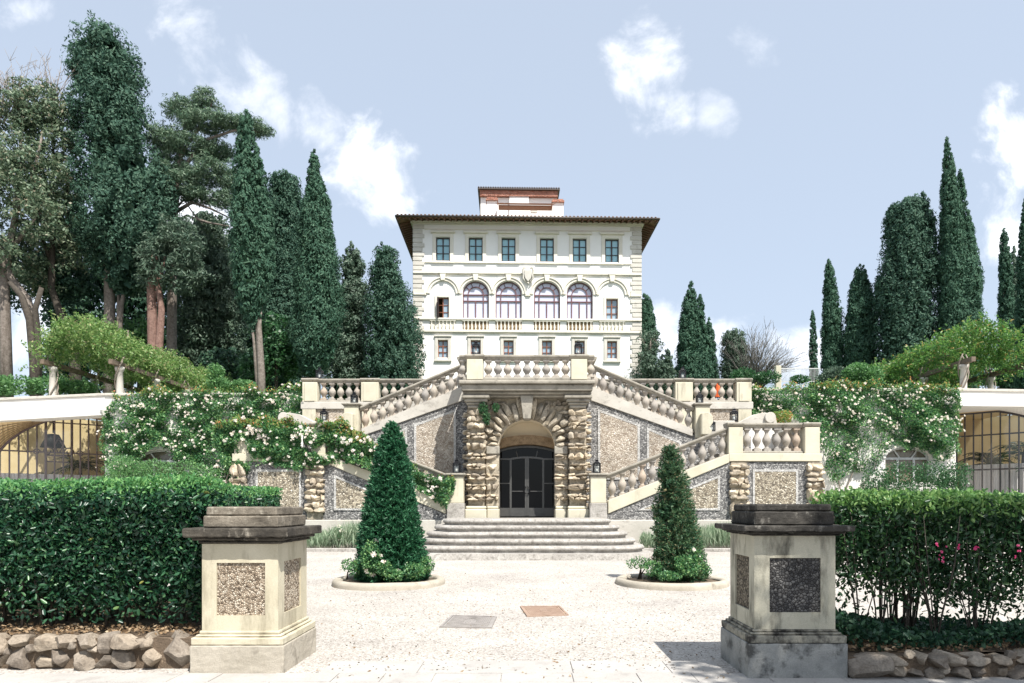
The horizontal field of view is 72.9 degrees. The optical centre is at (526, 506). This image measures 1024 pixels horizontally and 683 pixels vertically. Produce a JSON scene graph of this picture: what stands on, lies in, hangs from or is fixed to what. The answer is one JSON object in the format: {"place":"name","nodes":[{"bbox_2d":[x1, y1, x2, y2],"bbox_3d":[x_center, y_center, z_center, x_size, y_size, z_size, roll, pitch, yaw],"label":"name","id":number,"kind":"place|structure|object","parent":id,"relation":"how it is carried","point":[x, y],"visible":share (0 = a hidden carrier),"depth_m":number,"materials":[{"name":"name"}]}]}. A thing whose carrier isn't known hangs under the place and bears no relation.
{"place":"outdoors","nodes":[
{"label":"outdoors","id":0,"kind":"place"},
{"bbox_2d":[49,456,103,475],"bbox_3d":[-22.012,-0.512,34.129,2.985,3.885,2.629,0,0,0],"label":"potted palm","id":1,"kind":"object","parent":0,"point":[83,465],"visible":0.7,"depth_m":34.02,"materials":[{"name":"plant"}]},
{"bbox_2d":[0,540,1023,681],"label":"gravel ground","id":2,"kind":"structure","parent":0,"point":[337,619],"depth_m":10.57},
{"bbox_2d":[0,629,195,670],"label":"dry stone wall","id":3,"kind":"structure","parent":2,"relation":"on","point":[107,650],"depth_m":7.01,"materials":[{"name":"stone"}]},
{"bbox_2d":[0,587,201,636],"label":"soil","id":4,"kind":"structure","parent":2,"relation":"on","point":[132,621],"depth_m":8.00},
{"bbox_2d":[0,471,282,631],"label":"hedge","id":5,"kind":"object","parent":4,"relation":"on","point":[114,540],"visible":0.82,"depth_m":7.35,"materials":[{"name":"green plant"}]},
{"bbox_2d":[100,455,144,480],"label":"shrub","id":6,"kind":"object","parent":2,"relation":"on","point":[120,468],"visible":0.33,"depth_m":28.36,"materials":[{"name":"green plant"}]},
{"bbox_2d":[0,393,301,481],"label":"garden wing","id":7,"kind":"structure","parent":2,"relation":"on","point":[39,434],"depth_m":31.18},
{"bbox_2d":[138,450,184,479],"bbox_3d":[-15.877,-1.754,30.239,2.203,1.431,0.087,0,0,0],"label":"arched window","id":8,"kind":"structure","parent":7,"relation":"in","point":[159,454],"depth_m":30.28,"materials":[{"name":"grey"}]},
{"bbox_2d":[95,380,302,483],"bbox_3d":[-13.943,-2.150,29.580,9.195,6.605,0.798,0,0,0],"label":"climbing rose","id":9,"kind":"object","parent":7,"relation":"attached to","point":[143,426],"visible":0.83,"depth_m":29.64,"materials":[{"name":"green plant"}]},
{"bbox_2d":[132,458,175,482],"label":"shrub","id":10,"kind":"object","parent":2,"relation":"on","point":[150,471],"visible":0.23,"depth_m":28.34,"materials":[{"name":"green plant"}]},
{"bbox_2d":[229,387,467,547],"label":"garden staircase","id":11,"kind":"structure","parent":2,"relation":"on","point":[330,494],"depth_m":24.50,"materials":[{"name":"stone"}]},
{"bbox_2d":[234,422,328,452],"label":"balustrade","id":12,"kind":"object","parent":11,"relation":"on","point":[242,446],"visible":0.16,"depth_m":24.48,"materials":[{"name":"beige stone"}]},
{"bbox_2d":[210,413,456,508],"bbox_3d":[-6.812,-1.410,24.264,8.746,3.794,0.781,0,0,0],"label":"climbing rose","id":13,"kind":"object","parent":11,"relation":"attached to","point":[283,441],"visible":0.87,"depth_m":24.29,"materials":[{"name":"green plant"}]},
{"bbox_2d":[329,428,466,517],"bbox_3d":[-4.665,-1.192,24.710,4.994,3.284,0.730,0,0,0],"label":"balustrade","id":14,"kind":"object","parent":11,"relation":"on","point":[456,507],"visible":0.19,"depth_m":24.42,"materials":[{"name":"beige stone"}]},
{"bbox_2d":[341,365,466,434],"bbox_3d":[-4.711,-4.005,27.260,4.565,2.831,2.759,0,0,0],"label":"balustrade","id":15,"kind":"object","parent":11,"relation":"on","point":[352,414],"visible":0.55,"depth_m":26.39,"materials":[{"name":"stone"}]},
{"bbox_2d":[332,574,444,590],"bbox_3d":[-2.900,1.593,14.601,2.342,0.196,2.347,0,0,0],"label":"round planter","id":16,"kind":"object","parent":2,"relation":"on","point":[349,583],"visible":0.61,"depth_m":13.67,"materials":[{"name":"stone"}]},
{"bbox_2d":[339,538,434,581],"bbox_3d":[-2.914,1.096,14.184,2.057,0.898,1.231,0,0,0],"label":"rose bush","id":17,"kind":"object","parent":16,"relation":"on","point":[423,568],"visible":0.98,"depth_m":13.85,"materials":[{"name":"green plant"}]},
{"bbox_2d":[353,420,431,582],"bbox_3d":[-2.835,-0.115,14.560,1.693,3.446,1.664,0,0,0],"label":"topiary cone","id":18,"kind":"object","parent":16,"relation":"on","point":[390,518],"visible":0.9,"depth_m":14.22,"materials":[{"name":"green plant"}]},
{"bbox_2d":[439,615,496,628],"bbox_3d":[-0.818,1.655,9.885,0.745,0.050,1.070,0,0,0],"label":"inspection cover","id":19,"kind":"object","parent":2,"relation":"on","point":[466,621],"visible":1,"depth_m":9.77,"materials":[{"name":"stone"}]},
{"bbox_2d":[337,576,713,670],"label":"loose gravel","id":20,"kind":"structure","parent":2,"relation":"on","point":[529,639],"depth_m":8.63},
{"bbox_2d":[459,380,594,517],"bbox_3d":[0.000,-1.847,26.880,6.400,5.195,5.040,0,0,0],"label":"grotto portal","id":21,"kind":"object","parent":2,"relation":"on","point":[527,449],"visible":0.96,"depth_m":25.02,"materials":[{"name":"stone"}]},
{"bbox_2d":[500,446,553,515],"bbox_3d":[0.000,-0.957,26.157,2.172,2.673,0.158,0,0,0],"label":"door","id":22,"kind":"structure","parent":21,"relation":"in","point":[526,472],"depth_m":26.23,"materials":[{"name":"grey metal"}]},
{"bbox_2d":[457,354,596,379],"bbox_3d":[0.000,-4.898,25.282,4.999,0.912,1.835,0,0,0],"label":"balcony balustrade","id":23,"kind":"object","parent":21,"relation":"on","point":[472,365],"visible":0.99,"depth_m":24.47,"materials":[{"name":"stone"}]},
{"bbox_2d":[301,402,752,427],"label":"retaining wall","id":24,"kind":"structure","parent":2,"relation":"on","point":[719,411],"depth_m":29.47,"materials":[{"name":"beige stone"}]},
{"bbox_2d":[301,378,448,401],"bbox_3d":[-6.237,-4.950,29.732,6.733,1.006,0.584,0,0,0],"label":"balustrade","id":25,"kind":"object","parent":24,"relation":"on","point":[313,391],"visible":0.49,"depth_m":29.57,"materials":[{"name":"beige stone"}]},
{"bbox_2d":[605,378,752,401],"bbox_3d":[6.237,-4.950,29.732,6.733,1.006,0.584,0,0,0],"label":"balustrade","id":26,"kind":"object","parent":24,"relation":"on","point":[683,391],"visible":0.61,"depth_m":29.57,"materials":[{"name":"beige stone"}]},
{"bbox_2d":[751,376,964,513],"bbox_3d":[14.121,-2.105,29.576,9.514,6.984,0.799,0,0,0],"label":"climbing rose","id":27,"kind":"object","parent":24,"relation":"attached to","point":[900,412],"visible":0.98,"depth_m":29.66,"materials":[{"name":"green plant"}]},
{"bbox_2d":[423,518,651,559],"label":"entrance steps","id":28,"kind":"structure","parent":2,"relation":"on","point":[526,539],"depth_m":20.45,"materials":[{"name":"stone"}]},
{"bbox_2d":[520,605,568,616],"bbox_3d":[0.269,1.655,10.876,0.654,0.050,1.026,0,0,-6],"label":"inspection cover","id":29,"kind":"object","parent":2,"relation":"on","point":[537,611],"visible":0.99,"depth_m":10.79,"materials":[{"name":"stone"}]},
{"bbox_2d":[615,573,729,590],"bbox_3d":[3.042,1.595,14.602,2.346,0.191,2.352,0,0,0],"label":"round planter","id":30,"kind":"object","parent":2,"relation":"on","point":[633,581],"visible":0.74,"depth_m":13.75,"materials":[{"name":"stone"}]},
{"bbox_2d":[626,547,712,581],"bbox_3d":[2.945,1.179,14.163,1.785,0.723,1.207,0,0,0],"label":"rose bush","id":31,"kind":"object","parent":30,"relation":"on","point":[669,573],"visible":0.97,"depth_m":13.94,"materials":[{"name":"green plant"}]},
{"bbox_2d":[643,443,710,582],"bbox_3d":[3.143,0.131,14.595,1.456,2.954,1.544,0,0,0],"label":"topiary cone","id":32,"kind":"object","parent":30,"relation":"on","point":[672,539],"visible":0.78,"depth_m":14.36,"materials":[{"name":"green plant"}]},
{"bbox_2d":[639,521,730,547],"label":"lavender","id":33,"kind":"object","parent":2,"relation":"on","point":[711,534],"visible":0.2,"depth_m":23.10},
{"bbox_2d":[586,387,825,547],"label":"garden staircase","id":34,"kind":"structure","parent":2,"relation":"on","point":[624,433],"depth_m":24.50,"materials":[{"name":"stone"}]},
{"bbox_2d":[587,365,712,437],"bbox_3d":[4.711,-4.005,27.260,4.565,2.831,2.759,0,0,0],"label":"balustrade","id":35,"kind":"object","parent":34,"relation":"on","point":[701,419],"visible":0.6,"depth_m":26.38,"materials":[{"name":"stone"}]},
{"bbox_2d":[588,427,728,517],"bbox_3d":[4.665,-1.192,24.710,4.994,3.284,0.730,0,0,0],"label":"balustrade","id":36,"kind":"object","parent":34,"relation":"on","point":[597,505],"visible":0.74,"depth_m":24.61,"materials":[{"name":"beige stone"}]},
{"bbox_2d":[723,422,821,453],"bbox_3d":[8.735,-2.416,26.353,3.323,1.100,3.794,0,0,0],"label":"balustrade","id":37,"kind":"object","parent":34,"relation":"on","point":[803,437],"visible":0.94,"depth_m":24.60,"materials":[{"name":"beige stone"}]},
{"bbox_2d":[858,466,892,525],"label":"shrub","id":38,"kind":"object","parent":2,"relation":"on","point":[884,483],"visible":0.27,"depth_m":28.35,"materials":[{"name":"green plant"}]},
{"bbox_2d":[752,388,1023,539],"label":"garden wing","id":39,"kind":"structure","parent":2,"relation":"on","point":[985,427],"depth_m":30.27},
{"bbox_2d":[883,444,932,481],"bbox_3d":[16.500,-1.872,30.117,2.225,1.666,0.333,0,0,0],"label":"arched window","id":40,"kind":"structure","parent":39,"relation":"in","point":[894,454],"depth_m":30.28,"materials":[{"name":"grey"}]},
{"bbox_2d":[881,460,923,526],"bbox_3d":[15.446,-0.204,28.621,1.748,3.422,1.773,0,0,0],"label":"shrub","id":41,"kind":"object","parent":2,"relation":"on","point":[899,485],"visible":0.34,"depth_m":28.35,"materials":[{"name":"green plant"}]},
{"bbox_2d":[909,461,950,519],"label":"shrub","id":42,"kind":"object","parent":2,"relation":"on","point":[931,480],"visible":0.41,"depth_m":28.33,"materials":[{"name":"green plant"}]},
{"bbox_2d":[837,629,1023,653],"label":"soil","id":43,"kind":"structure","parent":2,"relation":"on","point":[925,650],"depth_m":7.06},
{"bbox_2d":[0,621,1023,651],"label":"leaf litter","id":44,"kind":"object","parent":43,"relation":"on","point":[167,629],"visible":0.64,"depth_m":7.24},
{"bbox_2d":[807,483,1023,645],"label":"hedge","id":45,"kind":"object","parent":43,"relation":"on","point":[996,513],"visible":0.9,"depth_m":7.27,"materials":[{"name":"green plant"}]},
{"bbox_2d":[835,608,1023,651],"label":"ground cover","id":46,"kind":"object","parent":43,"relation":"on","point":[920,633],"visible":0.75,"depth_m":7.02,"materials":[{"name":"green plant"}]},
{"bbox_2d":[847,648,1023,679],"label":"dry stone wall","id":47,"kind":"structure","parent":2,"relation":"on","point":[937,664],"depth_m":6.62,"materials":[{"name":"stone"}]},
{"bbox_2d":[936,461,974,531],"bbox_3d":[17.699,-0.176,28.575,1.505,3.359,1.482,0,0,-19],"label":"shrub","id":48,"kind":"object","parent":2,"relation":"on","point":[959,479],"visible":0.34,"depth_m":28.35,"materials":[{"name":"green plant"}]},
{"bbox_2d":[0,661,1023,682],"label":"pavement","id":49,"kind":"structure","parent":0,"point":[511,672],"depth_m":6.71,"materials":[{"name":"stone"}]},
{"bbox_2d":[182,506,321,673],"bbox_3d":[-2.863,0.852,7.370,1.036,1.702,1.177,0,0,0],"label":"gate pedestal","id":50,"kind":"object","parent":49,"relation":"on","point":[255,618],"visible":0.97,"depth_m":6.92,"materials":[{"name":"stone"}]},
{"bbox_2d":[715,504,854,678],"bbox_3d":[2.593,0.839,7.105,1.062,1.729,1.068,0,0,0],"label":"gate pedestal","id":51,"kind":"object","parent":49,"relation":"on","point":[779,622],"visible":0.98,"depth_m":6.71,"materials":[{"name":"stone"}]},
{"bbox_2d":[0,0,1023,420],"label":"sky","id":52,"kind":"structure","parent":0,"point":[769,142],"materials":[{"name":"blue"}]},
{"bbox_2d":[715,319,812,387],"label":"bare shrub","id":53,"kind":"object","parent":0,"point":[755,365],"visible":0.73,"depth_m":55.39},
{"bbox_3d":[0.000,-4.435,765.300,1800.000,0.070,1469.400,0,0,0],"label":"terrace ground","id":54,"kind":"structure","parent":0,"visible":0},
{"bbox_2d":[0,47,73,397],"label":"holm oak","id":55,"kind":"object","parent":54,"relation":"on","point":[23,110],"visible":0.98,"depth_m":41.68,"materials":[{"name":"green plant"}]},
{"bbox_2d":[0,374,99,396],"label":"shrub","id":56,"kind":"object","parent":54,"relation":"on","point":[32,386],"visible":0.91,"depth_m":32.75,"materials":[{"name":"green plant"}]},
{"bbox_2d":[10,47,100,419],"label":"holm oak","id":57,"kind":"object","parent":54,"relation":"on","point":[60,247],"visible":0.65,"depth_m":43.79,"materials":[{"name":"green plant"}]},
{"bbox_2d":[7,243,103,395],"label":"tree","id":58,"kind":"object","parent":54,"relation":"on","point":[73,289],"visible":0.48,"depth_m":45.20,"materials":[{"name":"green plant"}]},
{"bbox_2d":[32,190,123,394],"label":"evergreen tree","id":59,"kind":"object","parent":54,"relation":"on","point":[98,310],"visible":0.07,"depth_m":58.19,"materials":[{"name":"green plant"}]},
{"bbox_2d":[59,10,188,392],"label":"conifer","id":60,"kind":"object","parent":54,"relation":"on","point":[130,193],"visible":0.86,"depth_m":43.61,"materials":[{"name":"green plant"}]},
{"bbox_2d":[40,335,207,394],"bbox_3d":[-19.700,-6.194,37.800,3.380,3.508,15.000,0,0,0],"label":"pergola","id":61,"kind":"object","parent":54,"relation":"on","point":[54,368],"visible":0.29,"depth_m":31.86,"materials":[{"name":"stone"}]},
{"bbox_2d":[18,305,244,394],"bbox_3d":[-19.717,-6.647,37.580,4.762,4.337,15.791,0,0,0],"label":"climbing plant","id":62,"kind":"object","parent":54,"relation":"on","point":[134,352],"visible":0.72,"depth_m":32.03,"materials":[{"name":"green plant"}]},
{"bbox_2d":[98,314,165,345],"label":"tree","id":63,"kind":"object","parent":54,"relation":"on","point":[138,332],"visible":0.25,"depth_m":46.45,"materials":[{"name":"green plant"}]},
{"bbox_2d":[96,256,180,392],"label":"evergreen tree","id":64,"kind":"object","parent":54,"relation":"on","point":[132,306],"visible":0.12,"depth_m":59.90,"materials":[{"name":"green plant"}]},
{"bbox_2d":[132,212,215,382],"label":"pine","id":65,"kind":"object","parent":54,"relation":"on","point":[187,263],"visible":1,"depth_m":42.72,"materials":[{"name":"green plant"}]},
{"bbox_2d":[165,210,248,390],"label":"evergreen tree","id":66,"kind":"object","parent":54,"relation":"on","point":[209,318],"visible":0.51,"depth_m":50.58,"materials":[{"name":"green plant"}]},
{"bbox_2d":[144,85,276,356],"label":"pine","id":67,"kind":"object","parent":54,"relation":"on","point":[206,154],"visible":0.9,"depth_m":45.59,"materials":[{"name":"green plant"}]},
{"bbox_2d":[197,346,249,382],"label":"tree","id":68,"kind":"object","parent":54,"relation":"on","point":[227,360],"visible":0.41,"depth_m":46.10,"materials":[{"name":"green plant"}]},
{"bbox_2d":[205,362,256,390],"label":"shrub","id":69,"kind":"object","parent":54,"relation":"on","point":[214,378],"visible":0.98,"depth_m":33.83,"materials":[{"name":"green plant"}]},
{"bbox_2d":[225,108,275,392],"bbox_3d":[-15.924,-13.682,39.934,2.590,18.602,2.603,0,0,45],"label":"cypress","id":70,"kind":"object","parent":54,"relation":"on","point":[251,235],"visible":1,"depth_m":39.58,"materials":[{"name":"green plant"}]},
{"bbox_2d":[234,311,301,390],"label":"tree","id":71,"kind":"object","parent":54,"relation":"on","point":[277,350],"visible":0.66,"depth_m":43.35,"materials":[{"name":"green plant"}]},
{"bbox_2d":[255,168,306,392],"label":"cypress","id":72,"kind":"object","parent":54,"relation":"on","point":[284,195],"visible":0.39,"depth_m":49.02,"materials":[{"name":"green plant"}]},
{"bbox_2d":[285,149,348,377],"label":"cypress","id":73,"kind":"object","parent":54,"relation":"on","point":[318,304],"visible":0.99,"depth_m":41.24,"materials":[{"name":"green plant"}]},
{"bbox_2d":[323,241,371,399],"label":"conifer","id":74,"kind":"object","parent":54,"relation":"on","point":[347,360],"visible":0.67,"depth_m":51.11,"materials":[{"name":"green plant"}]},
{"bbox_2d":[361,241,427,399],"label":"conifer","id":75,"kind":"object","parent":54,"relation":"on","point":[393,342],"visible":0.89,"depth_m":48.95,"materials":[{"name":"green plant"}]},
{"bbox_2d":[395,186,659,397],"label":"villa","id":76,"kind":"object","parent":54,"relation":"on","point":[520,271],"visible":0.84,"depth_m":60.02,"materials":[{"name":"white paint"}]},
{"bbox_2d":[431,230,454,262],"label":"casement window","id":77,"kind":"structure","parent":76,"relation":"in","point":[442,248],"depth_m":59.73,"materials":[{"name":"blue glass"}]},
{"bbox_2d":[434,335,451,361],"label":"small window","id":78,"kind":"structure","parent":76,"relation":"in","point":[442,348],"depth_m":59.73,"materials":[{"name":"beige stone"}]},
{"bbox_2d":[463,230,487,263],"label":"casement window","id":79,"kind":"structure","parent":76,"relation":"in","point":[475,248],"depth_m":59.86,"materials":[{"name":"blue glass"}]},
{"bbox_2d":[463,282,488,317],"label":"arched window","id":80,"kind":"structure","parent":76,"relation":"in","point":[475,294],"depth_m":60.12,"materials":[{"name":"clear glass"}]},
{"bbox_2d":[496,231,520,263],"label":"casement window","id":81,"kind":"structure","parent":76,"relation":"in","point":[508,249],"depth_m":59.89,"materials":[{"name":"blue glass"}]},
{"bbox_2d":[500,336,516,361],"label":"small window","id":82,"kind":"structure","parent":76,"relation":"in","point":[506,347],"depth_m":59.87,"materials":[{"name":"beige stone"}]},
{"bbox_2d":[496,282,521,317],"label":"arched window","id":83,"kind":"structure","parent":76,"relation":"in","point":[508,295],"depth_m":60.20,"materials":[{"name":"clear glass"}]},
{"bbox_2d":[535,231,558,263],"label":"casement window","id":84,"kind":"structure","parent":76,"relation":"in","point":[546,248],"depth_m":59.99,"materials":[{"name":"blue glass"}]},
{"bbox_2d":[538,336,555,361],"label":"small window","id":85,"kind":"structure","parent":76,"relation":"in","point":[546,343],"depth_m":59.98,"materials":[{"name":"beige stone"}]},
{"bbox_2d":[534,282,559,318],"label":"arched window","id":86,"kind":"structure","parent":76,"relation":"in","point":[546,295],"depth_m":60.28,"materials":[{"name":"clear glass"}]},
{"bbox_2d":[567,283,591,318],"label":"arched window","id":87,"kind":"structure","parent":76,"relation":"in","point":[579,295],"depth_m":60.37,"materials":[{"name":"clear glass"}]},
{"bbox_2d":[568,232,591,264],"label":"casement window","id":88,"kind":"structure","parent":76,"relation":"in","point":[577,247],"depth_m":60.11,"materials":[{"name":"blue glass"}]},
{"bbox_2d":[600,232,623,264],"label":"casement window","id":89,"kind":"structure","parent":76,"relation":"in","point":[611,249],"depth_m":60.14,"materials":[{"name":"blue glass"}]},
{"bbox_2d":[603,336,620,362],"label":"small window","id":90,"kind":"structure","parent":76,"relation":"in","point":[611,349],"depth_m":60.12,"materials":[{"name":"beige stone"}]},
{"bbox_2d":[604,296,619,318],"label":"small window","id":91,"kind":"structure","parent":76,"relation":"in","point":[610,306],"depth_m":60.36,"materials":[{"name":"beige stone"}]},
{"bbox_2d":[629,329,670,397],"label":"tree","id":92,"kind":"object","parent":54,"relation":"on","point":[649,365],"visible":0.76,"depth_m":57.64,"materials":[{"name":"green plant"}]},
{"bbox_2d":[641,293,658,398],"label":"cypress","id":93,"kind":"object","parent":54,"relation":"on","point":[648,317],"visible":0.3,"depth_m":69.43,"materials":[{"name":"green plant"}]},
{"bbox_2d":[653,348,677,398],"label":"conifer","id":94,"kind":"object","parent":54,"relation":"on","point":[665,369],"visible":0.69,"depth_m":55.63,"materials":[{"name":"green plant"}]},
{"bbox_2d":[674,281,719,399],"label":"cypress","id":95,"kind":"object","parent":54,"relation":"on","point":[696,352],"visible":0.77,"depth_m":57.48,"materials":[{"name":"green plant"}]},
{"bbox_2d":[718,328,751,399],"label":"cypress","id":96,"kind":"object","parent":54,"relation":"on","point":[726,369],"visible":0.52,"depth_m":57.44,"materials":[{"name":"green plant"}]},
{"bbox_2d":[729,366,810,384],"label":"shrub","id":97,"kind":"object","parent":54,"relation":"on","point":[761,377],"visible":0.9,"depth_m":33.86,"materials":[{"name":"green plant"}]},
{"bbox_2d":[808,310,818,387],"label":"cypress","id":98,"kind":"object","parent":54,"relation":"on","point":[813,344],"visible":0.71,"depth_m":69.82,"materials":[{"name":"green plant"}]},
{"bbox_2d":[814,365,846,385],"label":"shrub","id":99,"kind":"object","parent":54,"relation":"on","point":[827,373],"visible":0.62,"depth_m":35.78,"materials":[{"name":"green plant"}]},
{"bbox_2d":[819,259,844,372],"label":"cypress","id":100,"kind":"object","parent":54,"relation":"on","point":[832,350],"visible":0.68,"depth_m":54.53,"materials":[{"name":"green plant"}]},
{"bbox_2d":[839,263,878,367],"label":"cypress","id":101,"kind":"object","parent":54,"relation":"on","point":[856,331],"visible":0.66,"depth_m":53.34,"materials":[{"name":"green plant"}]},
{"bbox_2d":[840,362,884,385],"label":"shrub","id":102,"kind":"object","parent":54,"relation":"on","point":[858,371],"visible":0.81,"depth_m":34.64,"materials":[{"name":"green plant"}]},
{"bbox_2d":[867,190,942,382],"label":"cypress","id":103,"kind":"object","parent":54,"relation":"on","point":[903,294],"visible":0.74,"depth_m":50.78,"materials":[{"name":"green plant"}]},
{"bbox_2d":[815,311,1023,388],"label":"climbing plant","id":104,"kind":"object","parent":54,"relation":"on","point":[950,347],"visible":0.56,"depth_m":32.41,"materials":[{"name":"green plant"}]},
{"bbox_2d":[884,334,1023,388],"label":"pergola","id":105,"kind":"object","parent":54,"relation":"on","point":[963,365],"visible":0.16,"depth_m":32.48,"materials":[{"name":"stone"}]},
{"bbox_2d":[933,136,984,388],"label":"cypress","id":106,"kind":"object","parent":54,"relation":"on","point":[961,282],"visible":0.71,"depth_m":49.42,"materials":[{"name":"green plant"}]},
{"bbox_2d":[996,228,1015,415],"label":"cypress","id":107,"kind":"object","parent":54,"relation":"on","point":[1006,302],"visible":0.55,"depth_m":61.71,"materials":[{"name":"green plant"}]},
{"bbox_2d":[1012,199,1023,388],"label":"cypress","id":108,"kind":"object","parent":54,"relation":"on","point":[1018,318],"visible":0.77,"depth_m":55.95,"materials":[{"name":"green plant"}]},
{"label":"soil","id":109,"kind":"structure","parent":0,"visible":0},
{"bbox_2d":[307,520,359,547],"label":"lavender","id":110,"kind":"object","parent":109,"relation":"on","point":[319,540],"visible":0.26,"depth_m":23.04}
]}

